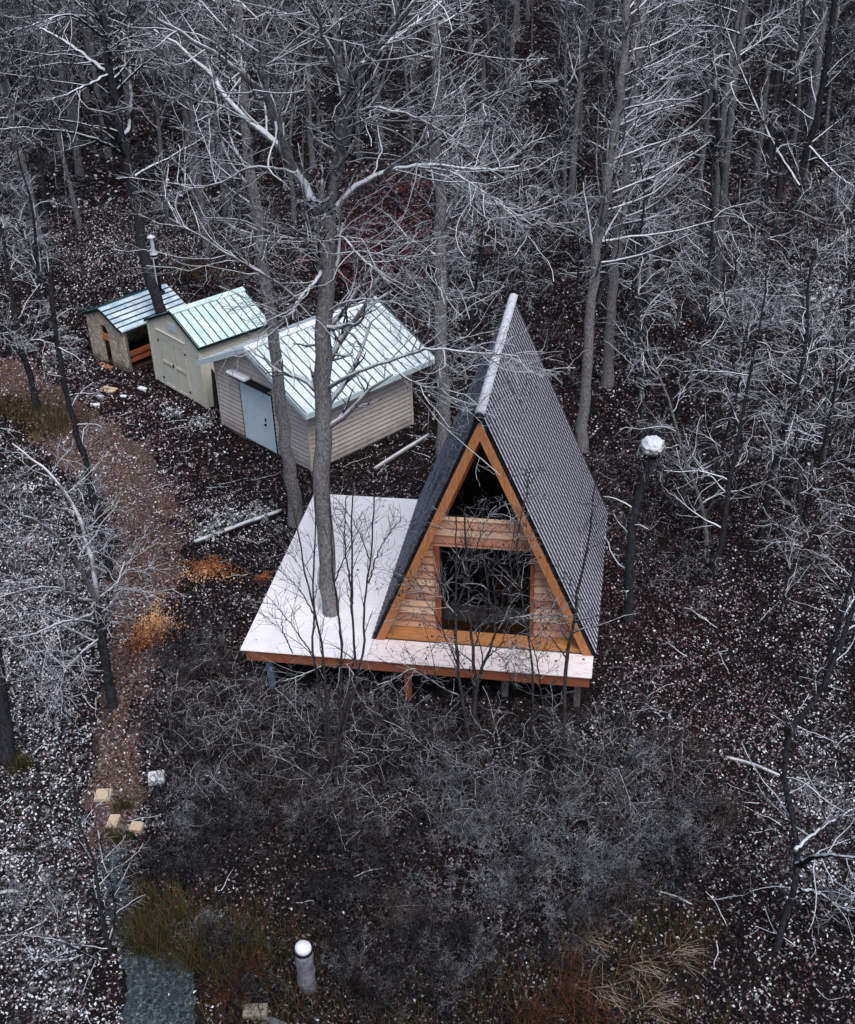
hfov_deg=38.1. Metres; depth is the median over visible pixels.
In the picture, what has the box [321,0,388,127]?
bare tree
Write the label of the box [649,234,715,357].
bare sapling
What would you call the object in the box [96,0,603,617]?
maple tree
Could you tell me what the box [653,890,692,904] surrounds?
fallen branch
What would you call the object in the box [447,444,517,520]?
gable window
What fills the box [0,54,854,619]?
woodland brush
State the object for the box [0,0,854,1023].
ground
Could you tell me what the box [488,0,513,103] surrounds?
bare tree
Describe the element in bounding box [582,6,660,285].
bare tree
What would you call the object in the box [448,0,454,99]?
bare tree
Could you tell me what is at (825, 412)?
bare sapling
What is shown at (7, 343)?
bare sapling
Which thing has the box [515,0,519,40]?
bare tree
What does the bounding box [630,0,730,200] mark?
bare tree
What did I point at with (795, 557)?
bare sapling
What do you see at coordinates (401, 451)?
log
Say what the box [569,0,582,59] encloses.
bare tree
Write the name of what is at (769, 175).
bare sapling
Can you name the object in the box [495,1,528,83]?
bare tree
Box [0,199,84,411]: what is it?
forked tree
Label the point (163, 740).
bare shrub
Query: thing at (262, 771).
bare shrub
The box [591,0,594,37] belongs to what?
bare tree
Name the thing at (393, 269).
red shrub
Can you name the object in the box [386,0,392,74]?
bare tree
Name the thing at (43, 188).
bare tree
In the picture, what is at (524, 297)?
bare sapling
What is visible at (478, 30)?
leaf litter
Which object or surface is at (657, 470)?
bare sapling
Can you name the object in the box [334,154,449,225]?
red shrub
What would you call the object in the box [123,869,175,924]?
grass tussock
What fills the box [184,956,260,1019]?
grass tussock
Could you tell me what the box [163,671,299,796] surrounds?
bare shrub
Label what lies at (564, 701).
thin sapling
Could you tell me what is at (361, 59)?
bare tree
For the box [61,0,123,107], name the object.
bare tree
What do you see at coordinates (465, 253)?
bare sapling
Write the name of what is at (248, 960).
grass tussock
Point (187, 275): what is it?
rusty shrub
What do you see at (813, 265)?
bare sapling
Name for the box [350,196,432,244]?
red shrub
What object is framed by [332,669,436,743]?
bare shrub
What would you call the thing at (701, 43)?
bare tree
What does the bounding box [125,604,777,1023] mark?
thicket
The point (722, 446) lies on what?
bare sapling
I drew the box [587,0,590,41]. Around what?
bare tree
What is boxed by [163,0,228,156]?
bare tree
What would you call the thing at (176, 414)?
snowy bush
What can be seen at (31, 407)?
grass tussock
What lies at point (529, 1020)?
grass tussock
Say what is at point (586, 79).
bare tree
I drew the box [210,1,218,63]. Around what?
bare tree
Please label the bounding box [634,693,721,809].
bare shrub
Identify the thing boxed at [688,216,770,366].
bare sapling
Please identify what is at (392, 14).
bare tree
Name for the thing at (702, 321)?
bare sapling
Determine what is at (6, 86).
bare tree
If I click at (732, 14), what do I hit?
bare tree
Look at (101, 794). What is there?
wood block
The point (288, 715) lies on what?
bare shrub
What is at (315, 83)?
bare tree
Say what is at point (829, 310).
bare sapling
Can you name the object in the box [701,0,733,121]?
bare tree
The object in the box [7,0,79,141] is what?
bare tree
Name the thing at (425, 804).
bare shrub
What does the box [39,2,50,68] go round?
bare tree
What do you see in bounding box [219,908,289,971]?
grass tussock
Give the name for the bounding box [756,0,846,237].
bare tree
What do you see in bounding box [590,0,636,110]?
bare tree
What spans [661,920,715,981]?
grass tussock
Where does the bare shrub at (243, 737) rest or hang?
on the ground at (490, 690)
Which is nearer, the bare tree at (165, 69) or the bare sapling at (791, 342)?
the bare sapling at (791, 342)
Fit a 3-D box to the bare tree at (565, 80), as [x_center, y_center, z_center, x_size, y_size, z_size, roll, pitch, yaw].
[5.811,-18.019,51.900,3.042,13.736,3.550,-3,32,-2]
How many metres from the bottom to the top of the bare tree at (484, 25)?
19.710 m
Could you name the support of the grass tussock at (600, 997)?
on the ground at (490, 690)
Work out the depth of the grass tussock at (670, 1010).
21.39 m
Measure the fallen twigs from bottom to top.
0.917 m
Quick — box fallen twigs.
[0,403,854,1023]
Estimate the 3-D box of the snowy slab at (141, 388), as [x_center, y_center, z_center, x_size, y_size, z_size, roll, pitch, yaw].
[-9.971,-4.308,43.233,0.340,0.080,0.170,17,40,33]
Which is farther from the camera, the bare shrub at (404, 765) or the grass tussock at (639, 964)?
the bare shrub at (404, 765)
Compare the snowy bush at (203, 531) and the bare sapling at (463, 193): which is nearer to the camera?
the snowy bush at (203, 531)
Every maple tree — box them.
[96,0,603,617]
[175,0,302,527]
[371,0,488,457]
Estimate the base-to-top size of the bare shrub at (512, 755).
1.874 m
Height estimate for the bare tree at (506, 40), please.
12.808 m
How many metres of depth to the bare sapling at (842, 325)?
42.90 m
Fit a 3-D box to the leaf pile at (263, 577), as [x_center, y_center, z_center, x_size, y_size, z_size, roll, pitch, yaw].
[-4.275,1.861,32.827,1.020,0.145,1.214,18,37,30]
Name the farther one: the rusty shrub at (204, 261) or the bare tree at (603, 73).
the bare tree at (603, 73)
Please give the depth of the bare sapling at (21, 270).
49.61 m
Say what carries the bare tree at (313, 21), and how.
on the ground at (490, 690)
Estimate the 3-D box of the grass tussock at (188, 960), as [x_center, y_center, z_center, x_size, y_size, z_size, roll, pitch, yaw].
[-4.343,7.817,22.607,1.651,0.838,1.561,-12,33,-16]
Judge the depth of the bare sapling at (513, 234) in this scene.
46.89 m
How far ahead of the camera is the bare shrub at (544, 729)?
26.29 m
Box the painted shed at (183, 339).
[143,286,267,408]
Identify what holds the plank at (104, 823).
on the ground at (490, 690)
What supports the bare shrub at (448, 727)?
on the ground at (490, 690)
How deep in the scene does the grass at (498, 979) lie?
22.03 m
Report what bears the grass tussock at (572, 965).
on the ground at (490, 690)
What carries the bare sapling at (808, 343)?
on the ground at (490, 690)
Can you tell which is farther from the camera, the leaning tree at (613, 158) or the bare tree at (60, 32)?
the bare tree at (60, 32)
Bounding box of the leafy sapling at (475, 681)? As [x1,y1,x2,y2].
[348,491,579,763]
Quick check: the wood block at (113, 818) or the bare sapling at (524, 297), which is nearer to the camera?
the wood block at (113, 818)
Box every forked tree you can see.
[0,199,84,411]
[0,436,188,728]
[19,243,115,581]
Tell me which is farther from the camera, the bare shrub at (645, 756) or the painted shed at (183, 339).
the painted shed at (183, 339)
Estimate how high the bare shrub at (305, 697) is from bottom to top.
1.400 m
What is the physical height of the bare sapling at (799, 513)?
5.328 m
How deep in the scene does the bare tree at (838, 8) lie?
74.58 m
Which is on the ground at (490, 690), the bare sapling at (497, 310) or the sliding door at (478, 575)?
the bare sapling at (497, 310)
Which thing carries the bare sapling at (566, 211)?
on the ground at (490, 690)
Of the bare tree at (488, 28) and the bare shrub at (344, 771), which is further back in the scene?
the bare tree at (488, 28)
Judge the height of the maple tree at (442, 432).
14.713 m
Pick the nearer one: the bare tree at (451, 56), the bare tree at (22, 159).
the bare tree at (22, 159)
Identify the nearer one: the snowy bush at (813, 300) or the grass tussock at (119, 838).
the grass tussock at (119, 838)
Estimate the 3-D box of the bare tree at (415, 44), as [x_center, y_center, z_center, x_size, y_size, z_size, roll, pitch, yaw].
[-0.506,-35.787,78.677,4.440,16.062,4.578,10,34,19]
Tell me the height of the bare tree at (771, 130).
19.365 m
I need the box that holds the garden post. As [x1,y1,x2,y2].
[294,940,316,994]
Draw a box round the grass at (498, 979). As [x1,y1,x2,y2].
[123,854,742,1023]
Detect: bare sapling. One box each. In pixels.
[0,106,27,258]
[0,116,75,339]
[0,133,59,310]
[0,139,45,303]
[0,301,12,354]
[4,164,53,281]
[17,200,65,270]
[409,227,470,355]
[419,121,521,281]
[422,74,488,304]
[445,147,487,258]
[446,117,533,371]
[452,165,515,322]
[468,258,507,345]
[490,113,552,298]
[491,88,576,288]
[494,222,550,323]
[496,124,593,270]
[501,192,551,308]
[512,128,585,259]
[551,201,605,319]
[559,156,703,300]
[575,42,678,284]
[579,178,615,248]
[583,150,683,439]
[595,174,681,397]
[607,197,679,333]
[608,304,767,545]
[616,126,697,290]
[626,388,688,490]
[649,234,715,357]
[651,194,707,319]
[654,254,810,578]
[658,268,744,418]
[660,113,764,391]
[671,295,773,515]
[672,195,715,284]
[683,248,778,430]
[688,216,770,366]
[694,166,852,328]
[698,292,784,451]
[699,38,822,313]
[714,208,785,347]
[731,352,803,487]
[741,392,845,583]
[742,202,854,539]
[757,263,812,374]
[759,205,826,332]
[761,222,844,417]
[769,297,854,517]
[770,496,848,619]
[777,339,854,462]
[796,223,854,396]
[800,457,854,693]
[812,123,854,388]
[825,264,854,339]
[849,358,854,403]
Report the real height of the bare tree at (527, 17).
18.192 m
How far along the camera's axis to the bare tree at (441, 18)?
69.71 m
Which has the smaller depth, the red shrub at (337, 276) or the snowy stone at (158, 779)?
the snowy stone at (158, 779)
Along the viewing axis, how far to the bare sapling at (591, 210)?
52.24 m
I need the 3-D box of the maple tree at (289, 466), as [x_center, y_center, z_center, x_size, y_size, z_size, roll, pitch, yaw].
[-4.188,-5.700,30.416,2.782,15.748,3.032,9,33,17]
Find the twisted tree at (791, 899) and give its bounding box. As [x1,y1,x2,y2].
[730,567,854,951]
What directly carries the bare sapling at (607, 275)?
on the ground at (490, 690)
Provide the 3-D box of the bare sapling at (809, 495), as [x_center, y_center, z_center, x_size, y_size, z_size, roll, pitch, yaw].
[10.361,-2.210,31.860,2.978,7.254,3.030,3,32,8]
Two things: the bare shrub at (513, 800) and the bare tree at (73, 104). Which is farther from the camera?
the bare tree at (73, 104)
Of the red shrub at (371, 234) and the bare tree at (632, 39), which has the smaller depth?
the red shrub at (371, 234)
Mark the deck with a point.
(269, 638)
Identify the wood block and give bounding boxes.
[94,788,112,801]
[106,814,120,828]
[128,821,144,834]
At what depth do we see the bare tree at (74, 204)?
54.72 m
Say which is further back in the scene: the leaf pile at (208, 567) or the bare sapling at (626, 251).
the bare sapling at (626, 251)
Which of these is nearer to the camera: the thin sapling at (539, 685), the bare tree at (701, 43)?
the thin sapling at (539, 685)
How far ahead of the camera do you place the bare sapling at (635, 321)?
40.26 m
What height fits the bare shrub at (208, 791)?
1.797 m
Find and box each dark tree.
[0,0,216,314]
[0,427,20,765]
[685,0,854,303]
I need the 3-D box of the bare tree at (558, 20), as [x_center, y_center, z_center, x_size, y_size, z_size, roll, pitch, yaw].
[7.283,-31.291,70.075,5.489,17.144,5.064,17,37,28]
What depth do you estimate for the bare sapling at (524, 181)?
47.74 m
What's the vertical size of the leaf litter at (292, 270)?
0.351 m
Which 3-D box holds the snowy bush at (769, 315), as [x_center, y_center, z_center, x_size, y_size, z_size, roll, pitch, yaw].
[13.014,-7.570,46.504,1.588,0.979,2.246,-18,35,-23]
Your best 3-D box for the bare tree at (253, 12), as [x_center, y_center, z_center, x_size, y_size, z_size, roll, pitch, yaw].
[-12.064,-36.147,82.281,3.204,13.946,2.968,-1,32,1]
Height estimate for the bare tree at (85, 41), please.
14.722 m
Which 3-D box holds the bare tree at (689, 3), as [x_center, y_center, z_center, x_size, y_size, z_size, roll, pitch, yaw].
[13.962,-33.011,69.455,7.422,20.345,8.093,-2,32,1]
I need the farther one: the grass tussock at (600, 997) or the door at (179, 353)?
the door at (179, 353)
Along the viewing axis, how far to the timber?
35.11 m
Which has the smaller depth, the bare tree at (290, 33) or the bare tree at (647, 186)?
the bare tree at (647, 186)
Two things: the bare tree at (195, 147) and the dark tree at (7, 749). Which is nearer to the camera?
the dark tree at (7, 749)
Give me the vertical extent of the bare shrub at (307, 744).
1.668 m
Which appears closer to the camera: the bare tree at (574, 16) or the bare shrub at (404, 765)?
the bare shrub at (404, 765)
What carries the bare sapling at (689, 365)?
on the ground at (490, 690)
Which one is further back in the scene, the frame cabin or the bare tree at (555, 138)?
the bare tree at (555, 138)
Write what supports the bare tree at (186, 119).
on the ground at (490, 690)
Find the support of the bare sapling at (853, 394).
on the ground at (490, 690)
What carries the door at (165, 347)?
in the painted shed at (183, 339)
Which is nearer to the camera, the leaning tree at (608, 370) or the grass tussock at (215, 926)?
the grass tussock at (215, 926)
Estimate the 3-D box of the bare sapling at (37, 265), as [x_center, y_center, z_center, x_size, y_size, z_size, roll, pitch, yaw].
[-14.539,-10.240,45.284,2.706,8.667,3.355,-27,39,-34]
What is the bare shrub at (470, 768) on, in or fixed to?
on the ground at (490, 690)
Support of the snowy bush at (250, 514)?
on the ground at (490, 690)
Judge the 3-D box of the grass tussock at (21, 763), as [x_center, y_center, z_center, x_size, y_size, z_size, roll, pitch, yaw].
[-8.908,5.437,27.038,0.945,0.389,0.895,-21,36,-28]
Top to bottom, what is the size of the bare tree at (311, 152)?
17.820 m
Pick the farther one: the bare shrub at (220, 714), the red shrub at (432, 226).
the red shrub at (432, 226)
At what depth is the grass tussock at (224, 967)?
22.33 m
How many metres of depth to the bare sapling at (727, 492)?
30.28 m
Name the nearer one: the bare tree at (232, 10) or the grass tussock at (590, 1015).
the grass tussock at (590, 1015)
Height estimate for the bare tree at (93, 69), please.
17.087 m
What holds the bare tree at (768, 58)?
on the ground at (490, 690)
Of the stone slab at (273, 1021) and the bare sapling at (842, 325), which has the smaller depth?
the stone slab at (273, 1021)
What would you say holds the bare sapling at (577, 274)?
on the ground at (490, 690)
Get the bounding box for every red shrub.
[272,225,404,300]
[290,219,387,278]
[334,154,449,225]
[337,201,407,260]
[337,217,463,297]
[345,226,434,291]
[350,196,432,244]
[378,190,492,267]
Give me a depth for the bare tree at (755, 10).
87.83 m
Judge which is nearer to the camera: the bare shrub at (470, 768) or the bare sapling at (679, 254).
the bare shrub at (470, 768)
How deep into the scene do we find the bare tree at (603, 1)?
100.14 m
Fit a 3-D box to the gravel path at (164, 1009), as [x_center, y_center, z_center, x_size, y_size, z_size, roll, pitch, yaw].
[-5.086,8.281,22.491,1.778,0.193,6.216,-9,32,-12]
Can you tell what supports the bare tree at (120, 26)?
on the ground at (490, 690)
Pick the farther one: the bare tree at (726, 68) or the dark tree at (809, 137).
the bare tree at (726, 68)
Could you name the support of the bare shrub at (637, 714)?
on the ground at (490, 690)
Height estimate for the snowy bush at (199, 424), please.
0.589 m
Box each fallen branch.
[0,889,18,895]
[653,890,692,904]
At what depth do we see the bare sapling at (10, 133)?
52.46 m
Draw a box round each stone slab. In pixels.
[242,1003,268,1019]
[262,1016,285,1023]
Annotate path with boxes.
[0,356,202,850]
[97,848,197,1023]
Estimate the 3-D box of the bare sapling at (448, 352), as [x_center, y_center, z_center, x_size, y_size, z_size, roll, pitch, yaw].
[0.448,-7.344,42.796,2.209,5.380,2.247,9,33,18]
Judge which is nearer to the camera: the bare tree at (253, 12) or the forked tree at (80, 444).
the forked tree at (80, 444)
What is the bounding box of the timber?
[193,509,282,545]
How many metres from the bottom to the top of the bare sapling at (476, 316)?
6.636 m
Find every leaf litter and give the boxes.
[0,0,854,220]
[0,178,854,503]
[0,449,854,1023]
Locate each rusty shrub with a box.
[160,257,225,294]
[167,244,218,278]
[195,264,256,295]
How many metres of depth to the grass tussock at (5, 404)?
42.26 m
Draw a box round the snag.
[603,435,665,623]
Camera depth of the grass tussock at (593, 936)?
22.54 m
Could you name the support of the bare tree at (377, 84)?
on the ground at (490, 690)
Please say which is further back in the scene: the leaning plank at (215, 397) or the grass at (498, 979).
the leaning plank at (215, 397)
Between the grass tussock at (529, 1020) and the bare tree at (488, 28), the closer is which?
the grass tussock at (529, 1020)
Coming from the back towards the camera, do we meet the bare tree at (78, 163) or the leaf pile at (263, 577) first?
the bare tree at (78, 163)
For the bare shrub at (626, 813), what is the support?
on the ground at (490, 690)
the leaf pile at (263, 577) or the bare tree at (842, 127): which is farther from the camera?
the bare tree at (842, 127)
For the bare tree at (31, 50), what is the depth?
81.09 m
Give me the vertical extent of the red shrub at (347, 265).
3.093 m
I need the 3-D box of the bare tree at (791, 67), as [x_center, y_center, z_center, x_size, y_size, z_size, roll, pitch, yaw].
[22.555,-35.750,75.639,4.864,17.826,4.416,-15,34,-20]
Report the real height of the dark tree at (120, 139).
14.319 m
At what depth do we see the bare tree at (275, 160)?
63.13 m
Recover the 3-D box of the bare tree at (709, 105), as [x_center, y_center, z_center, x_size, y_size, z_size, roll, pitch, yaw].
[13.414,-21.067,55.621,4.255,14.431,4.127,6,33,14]
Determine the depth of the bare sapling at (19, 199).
50.94 m
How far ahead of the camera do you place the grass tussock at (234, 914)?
22.88 m
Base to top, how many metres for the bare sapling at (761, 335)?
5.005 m
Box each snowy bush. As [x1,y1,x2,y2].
[159,402,183,421]
[188,409,214,432]
[192,518,224,543]
[205,506,245,531]
[244,499,276,521]
[755,292,798,325]
[782,279,842,316]
[809,307,854,346]
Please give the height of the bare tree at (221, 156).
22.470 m
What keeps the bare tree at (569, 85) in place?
on the ground at (490, 690)
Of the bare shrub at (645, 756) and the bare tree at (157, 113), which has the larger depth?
the bare tree at (157, 113)
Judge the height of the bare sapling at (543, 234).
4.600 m
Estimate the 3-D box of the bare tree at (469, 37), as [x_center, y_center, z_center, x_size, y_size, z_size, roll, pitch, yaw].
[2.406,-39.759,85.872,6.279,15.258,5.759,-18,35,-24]
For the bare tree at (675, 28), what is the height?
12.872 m
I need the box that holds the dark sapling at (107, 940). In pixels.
[0,746,190,999]
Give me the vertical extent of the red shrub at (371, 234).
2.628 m
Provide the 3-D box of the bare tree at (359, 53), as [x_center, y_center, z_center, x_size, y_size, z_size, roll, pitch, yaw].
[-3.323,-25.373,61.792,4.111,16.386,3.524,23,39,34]
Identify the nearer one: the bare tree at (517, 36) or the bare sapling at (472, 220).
the bare sapling at (472, 220)
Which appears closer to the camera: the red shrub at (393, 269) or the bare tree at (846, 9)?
the red shrub at (393, 269)
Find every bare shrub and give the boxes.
[121,713,208,770]
[132,641,212,709]
[141,657,235,757]
[161,738,254,809]
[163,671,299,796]
[184,672,252,771]
[195,647,305,768]
[199,673,296,799]
[220,655,274,722]
[242,654,328,741]
[255,691,316,740]
[256,700,348,771]
[257,686,395,825]
[270,727,383,850]
[303,673,370,734]
[313,698,416,777]
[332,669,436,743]
[336,759,415,854]
[357,665,482,759]
[360,703,447,784]
[384,703,515,832]
[389,760,469,834]
[393,686,469,748]
[429,682,547,793]
[452,746,566,865]
[492,683,583,766]
[534,715,674,812]
[536,662,667,758]
[548,707,623,786]
[567,756,667,848]
[592,637,678,741]
[596,748,644,815]
[622,720,682,782]
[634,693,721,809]
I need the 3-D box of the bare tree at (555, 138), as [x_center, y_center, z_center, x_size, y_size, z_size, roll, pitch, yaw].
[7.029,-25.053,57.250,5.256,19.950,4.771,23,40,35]
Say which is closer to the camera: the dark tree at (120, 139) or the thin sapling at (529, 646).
the thin sapling at (529, 646)
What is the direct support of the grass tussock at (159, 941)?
on the ground at (490, 690)
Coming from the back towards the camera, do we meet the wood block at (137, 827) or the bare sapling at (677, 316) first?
the bare sapling at (677, 316)
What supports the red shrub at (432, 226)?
on the ground at (490, 690)
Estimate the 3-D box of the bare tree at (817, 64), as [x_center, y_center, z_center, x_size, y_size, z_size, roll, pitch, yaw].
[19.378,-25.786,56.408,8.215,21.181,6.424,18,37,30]
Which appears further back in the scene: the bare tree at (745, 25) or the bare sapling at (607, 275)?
the bare tree at (745, 25)
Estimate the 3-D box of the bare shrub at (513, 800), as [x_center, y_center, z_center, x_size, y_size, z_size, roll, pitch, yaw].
[1.793,5.999,24.398,2.248,1.664,2.027,-22,37,-29]
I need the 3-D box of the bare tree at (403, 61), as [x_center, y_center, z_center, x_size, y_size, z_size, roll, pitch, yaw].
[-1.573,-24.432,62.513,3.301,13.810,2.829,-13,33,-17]
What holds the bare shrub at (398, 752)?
on the ground at (490, 690)
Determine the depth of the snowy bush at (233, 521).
35.32 m
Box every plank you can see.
[103,821,145,834]
[211,369,218,410]
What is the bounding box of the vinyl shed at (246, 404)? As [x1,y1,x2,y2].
[196,296,434,471]
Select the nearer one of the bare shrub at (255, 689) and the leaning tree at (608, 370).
the bare shrub at (255, 689)
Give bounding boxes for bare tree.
[0,0,53,245]
[0,0,57,211]
[0,0,82,229]
[0,0,89,221]
[0,6,43,90]
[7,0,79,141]
[13,0,84,176]
[16,3,42,90]
[17,1,43,111]
[23,0,83,120]
[35,0,142,158]
[37,0,146,201]
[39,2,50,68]
[52,1,73,81]
[54,1,147,130]
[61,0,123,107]
[64,5,90,99]
[80,0,90,68]
[104,0,233,223]
[113,0,127,75]
[114,0,233,199]
[116,0,176,223]
[134,0,257,257]
[145,0,229,118]
[152,1,170,97]
[160,0,198,108]
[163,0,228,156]
[167,4,203,118]
[190,2,232,170]
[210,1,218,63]
[215,0,311,220]
[222,0,245,23]
[243,0,259,70]
[251,0,300,172]
[264,0,357,168]
[269,0,296,105]
[269,0,300,88]
[287,0,331,157]
[290,0,322,60]
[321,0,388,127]
[330,0,383,162]
[340,0,362,80]
[341,0,384,149]
[347,0,378,106]
[361,0,426,158]
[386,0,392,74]
[390,0,396,46]
[408,0,416,91]
[413,4,417,80]
[419,0,476,122]
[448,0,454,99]
[450,0,499,119]
[453,0,493,184]
[467,0,472,52]
[471,0,534,227]
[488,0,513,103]
[488,7,489,42]
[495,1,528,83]
[503,0,525,130]
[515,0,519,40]
[522,0,538,58]
[525,0,529,21]
[532,0,603,241]
[535,0,620,207]
[550,0,565,186]
[551,0,589,108]
[562,0,606,151]
[566,0,607,127]
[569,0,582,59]
[581,0,730,337]
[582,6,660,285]
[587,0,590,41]
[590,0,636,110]
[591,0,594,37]
[600,0,611,106]
[601,0,605,12]
[612,0,651,118]
[618,0,804,240]
[620,0,801,287]
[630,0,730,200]
[658,1,686,88]
[682,0,768,195]
[682,2,695,104]
[698,3,705,75]
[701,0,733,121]
[710,0,780,167]
[719,0,759,108]
[724,1,749,33]
[728,0,829,177]
[750,0,757,41]
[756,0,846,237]
[762,0,837,199]
[777,0,783,21]
[778,0,828,146]
[788,4,797,79]
[791,0,829,180]
[797,0,814,135]
[803,12,854,262]
[805,0,846,114]
[810,0,818,47]
[816,0,854,167]
[827,0,850,26]
[843,1,849,17]
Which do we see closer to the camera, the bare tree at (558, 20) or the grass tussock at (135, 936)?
the grass tussock at (135, 936)
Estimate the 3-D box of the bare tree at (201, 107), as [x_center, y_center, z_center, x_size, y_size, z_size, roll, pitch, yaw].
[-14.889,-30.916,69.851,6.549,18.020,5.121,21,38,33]
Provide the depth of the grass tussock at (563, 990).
21.51 m
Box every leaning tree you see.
[562,0,717,453]
[586,0,722,387]
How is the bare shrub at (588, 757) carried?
on the ground at (490, 690)
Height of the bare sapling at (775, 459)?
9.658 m
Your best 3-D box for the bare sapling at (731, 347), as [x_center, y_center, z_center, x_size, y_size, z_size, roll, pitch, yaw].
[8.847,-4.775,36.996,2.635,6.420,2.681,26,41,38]
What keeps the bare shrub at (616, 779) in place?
on the ground at (490, 690)
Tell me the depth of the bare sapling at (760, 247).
43.41 m
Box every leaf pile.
[88,578,207,684]
[155,548,252,590]
[239,570,273,589]
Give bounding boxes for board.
[98,386,117,393]
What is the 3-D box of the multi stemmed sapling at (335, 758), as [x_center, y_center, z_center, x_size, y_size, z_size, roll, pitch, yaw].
[-1.838,2.570,24.247,3.609,7.879,2.584,-7,32,-8]
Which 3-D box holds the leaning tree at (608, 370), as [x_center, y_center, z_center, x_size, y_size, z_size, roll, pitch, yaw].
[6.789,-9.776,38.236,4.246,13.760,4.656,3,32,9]
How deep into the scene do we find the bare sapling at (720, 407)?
36.43 m
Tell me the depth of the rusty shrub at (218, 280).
50.70 m
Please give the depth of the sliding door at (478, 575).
27.92 m
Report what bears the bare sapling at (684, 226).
on the ground at (490, 690)
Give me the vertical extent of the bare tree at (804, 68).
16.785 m
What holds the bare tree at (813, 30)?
on the ground at (490, 690)
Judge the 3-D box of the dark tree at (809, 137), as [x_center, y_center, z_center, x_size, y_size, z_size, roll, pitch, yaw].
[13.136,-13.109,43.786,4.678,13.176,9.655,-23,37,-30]
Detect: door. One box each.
[157,334,177,390]
[171,341,192,399]
[238,381,277,453]
[439,546,530,635]
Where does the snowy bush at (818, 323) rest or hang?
on the ground at (490, 690)
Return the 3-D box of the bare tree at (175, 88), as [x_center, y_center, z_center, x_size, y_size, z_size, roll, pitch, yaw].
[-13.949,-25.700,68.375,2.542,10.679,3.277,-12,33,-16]
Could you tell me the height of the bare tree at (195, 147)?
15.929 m
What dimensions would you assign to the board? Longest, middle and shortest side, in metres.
0.620 x 0.360 x 0.050 m
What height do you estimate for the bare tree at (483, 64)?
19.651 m
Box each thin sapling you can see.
[475,457,586,745]
[500,607,581,734]
[546,442,638,752]
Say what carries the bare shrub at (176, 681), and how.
on the ground at (490, 690)
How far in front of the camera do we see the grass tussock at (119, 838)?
25.14 m
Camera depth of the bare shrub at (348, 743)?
25.60 m
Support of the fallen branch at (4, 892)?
on the ground at (490, 690)
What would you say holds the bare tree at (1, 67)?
on the ground at (490, 690)
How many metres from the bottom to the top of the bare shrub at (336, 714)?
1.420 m
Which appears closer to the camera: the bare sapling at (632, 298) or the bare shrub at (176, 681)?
the bare shrub at (176, 681)
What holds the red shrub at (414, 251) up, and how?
on the ground at (490, 690)
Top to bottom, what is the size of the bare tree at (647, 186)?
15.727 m
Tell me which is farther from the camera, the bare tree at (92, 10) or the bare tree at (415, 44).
the bare tree at (415, 44)
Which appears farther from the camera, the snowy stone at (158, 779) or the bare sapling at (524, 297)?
the bare sapling at (524, 297)
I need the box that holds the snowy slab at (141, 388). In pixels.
[137,386,146,390]
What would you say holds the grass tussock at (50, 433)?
on the ground at (490, 690)
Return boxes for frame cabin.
[372,293,608,655]
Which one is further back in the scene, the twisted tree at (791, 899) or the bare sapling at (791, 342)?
the bare sapling at (791, 342)
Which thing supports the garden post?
on the ground at (490, 690)
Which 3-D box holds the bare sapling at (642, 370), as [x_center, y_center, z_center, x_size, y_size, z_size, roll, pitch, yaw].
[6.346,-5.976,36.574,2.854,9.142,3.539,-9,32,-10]
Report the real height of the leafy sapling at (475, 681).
6.841 m
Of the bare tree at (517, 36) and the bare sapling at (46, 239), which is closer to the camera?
the bare sapling at (46, 239)
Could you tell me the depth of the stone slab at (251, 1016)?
21.58 m
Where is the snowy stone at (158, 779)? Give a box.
[148,770,164,785]
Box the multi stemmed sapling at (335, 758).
[239,467,419,786]
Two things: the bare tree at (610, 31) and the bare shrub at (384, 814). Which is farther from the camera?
the bare tree at (610, 31)
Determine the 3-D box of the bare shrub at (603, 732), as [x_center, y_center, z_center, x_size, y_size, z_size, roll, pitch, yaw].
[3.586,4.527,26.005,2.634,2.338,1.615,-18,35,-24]
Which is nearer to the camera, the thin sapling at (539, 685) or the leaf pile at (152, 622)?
the thin sapling at (539, 685)
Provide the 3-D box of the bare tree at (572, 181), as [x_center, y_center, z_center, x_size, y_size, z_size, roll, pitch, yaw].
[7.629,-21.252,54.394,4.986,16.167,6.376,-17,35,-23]
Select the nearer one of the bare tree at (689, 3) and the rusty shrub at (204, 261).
the rusty shrub at (204, 261)
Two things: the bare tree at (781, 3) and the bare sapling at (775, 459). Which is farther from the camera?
the bare tree at (781, 3)
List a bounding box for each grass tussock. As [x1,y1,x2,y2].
[0,381,76,430]
[0,383,46,419]
[1,742,46,777]
[5,404,96,456]
[8,394,106,438]
[93,893,175,970]
[101,822,135,850]
[110,790,141,813]
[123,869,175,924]
[125,903,197,980]
[139,867,217,950]
[151,903,222,990]
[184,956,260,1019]
[187,895,233,944]
[187,931,253,994]
[194,900,264,967]
[194,926,289,996]
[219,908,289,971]
[476,976,579,1023]
[521,953,601,1022]
[526,964,632,1023]
[528,931,606,986]
[559,907,626,972]
[568,959,648,1023]
[613,937,688,1004]
[632,970,692,1023]
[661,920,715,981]
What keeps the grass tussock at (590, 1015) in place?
on the ground at (490, 690)
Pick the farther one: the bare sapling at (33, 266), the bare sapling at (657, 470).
the bare sapling at (33, 266)
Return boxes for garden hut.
[81,234,185,372]
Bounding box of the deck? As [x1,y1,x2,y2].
[240,494,593,706]
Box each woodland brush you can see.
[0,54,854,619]
[0,456,134,920]
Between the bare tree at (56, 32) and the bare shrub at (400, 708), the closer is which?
the bare shrub at (400, 708)
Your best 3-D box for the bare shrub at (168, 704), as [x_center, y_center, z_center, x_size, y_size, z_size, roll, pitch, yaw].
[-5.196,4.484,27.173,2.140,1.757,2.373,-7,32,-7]

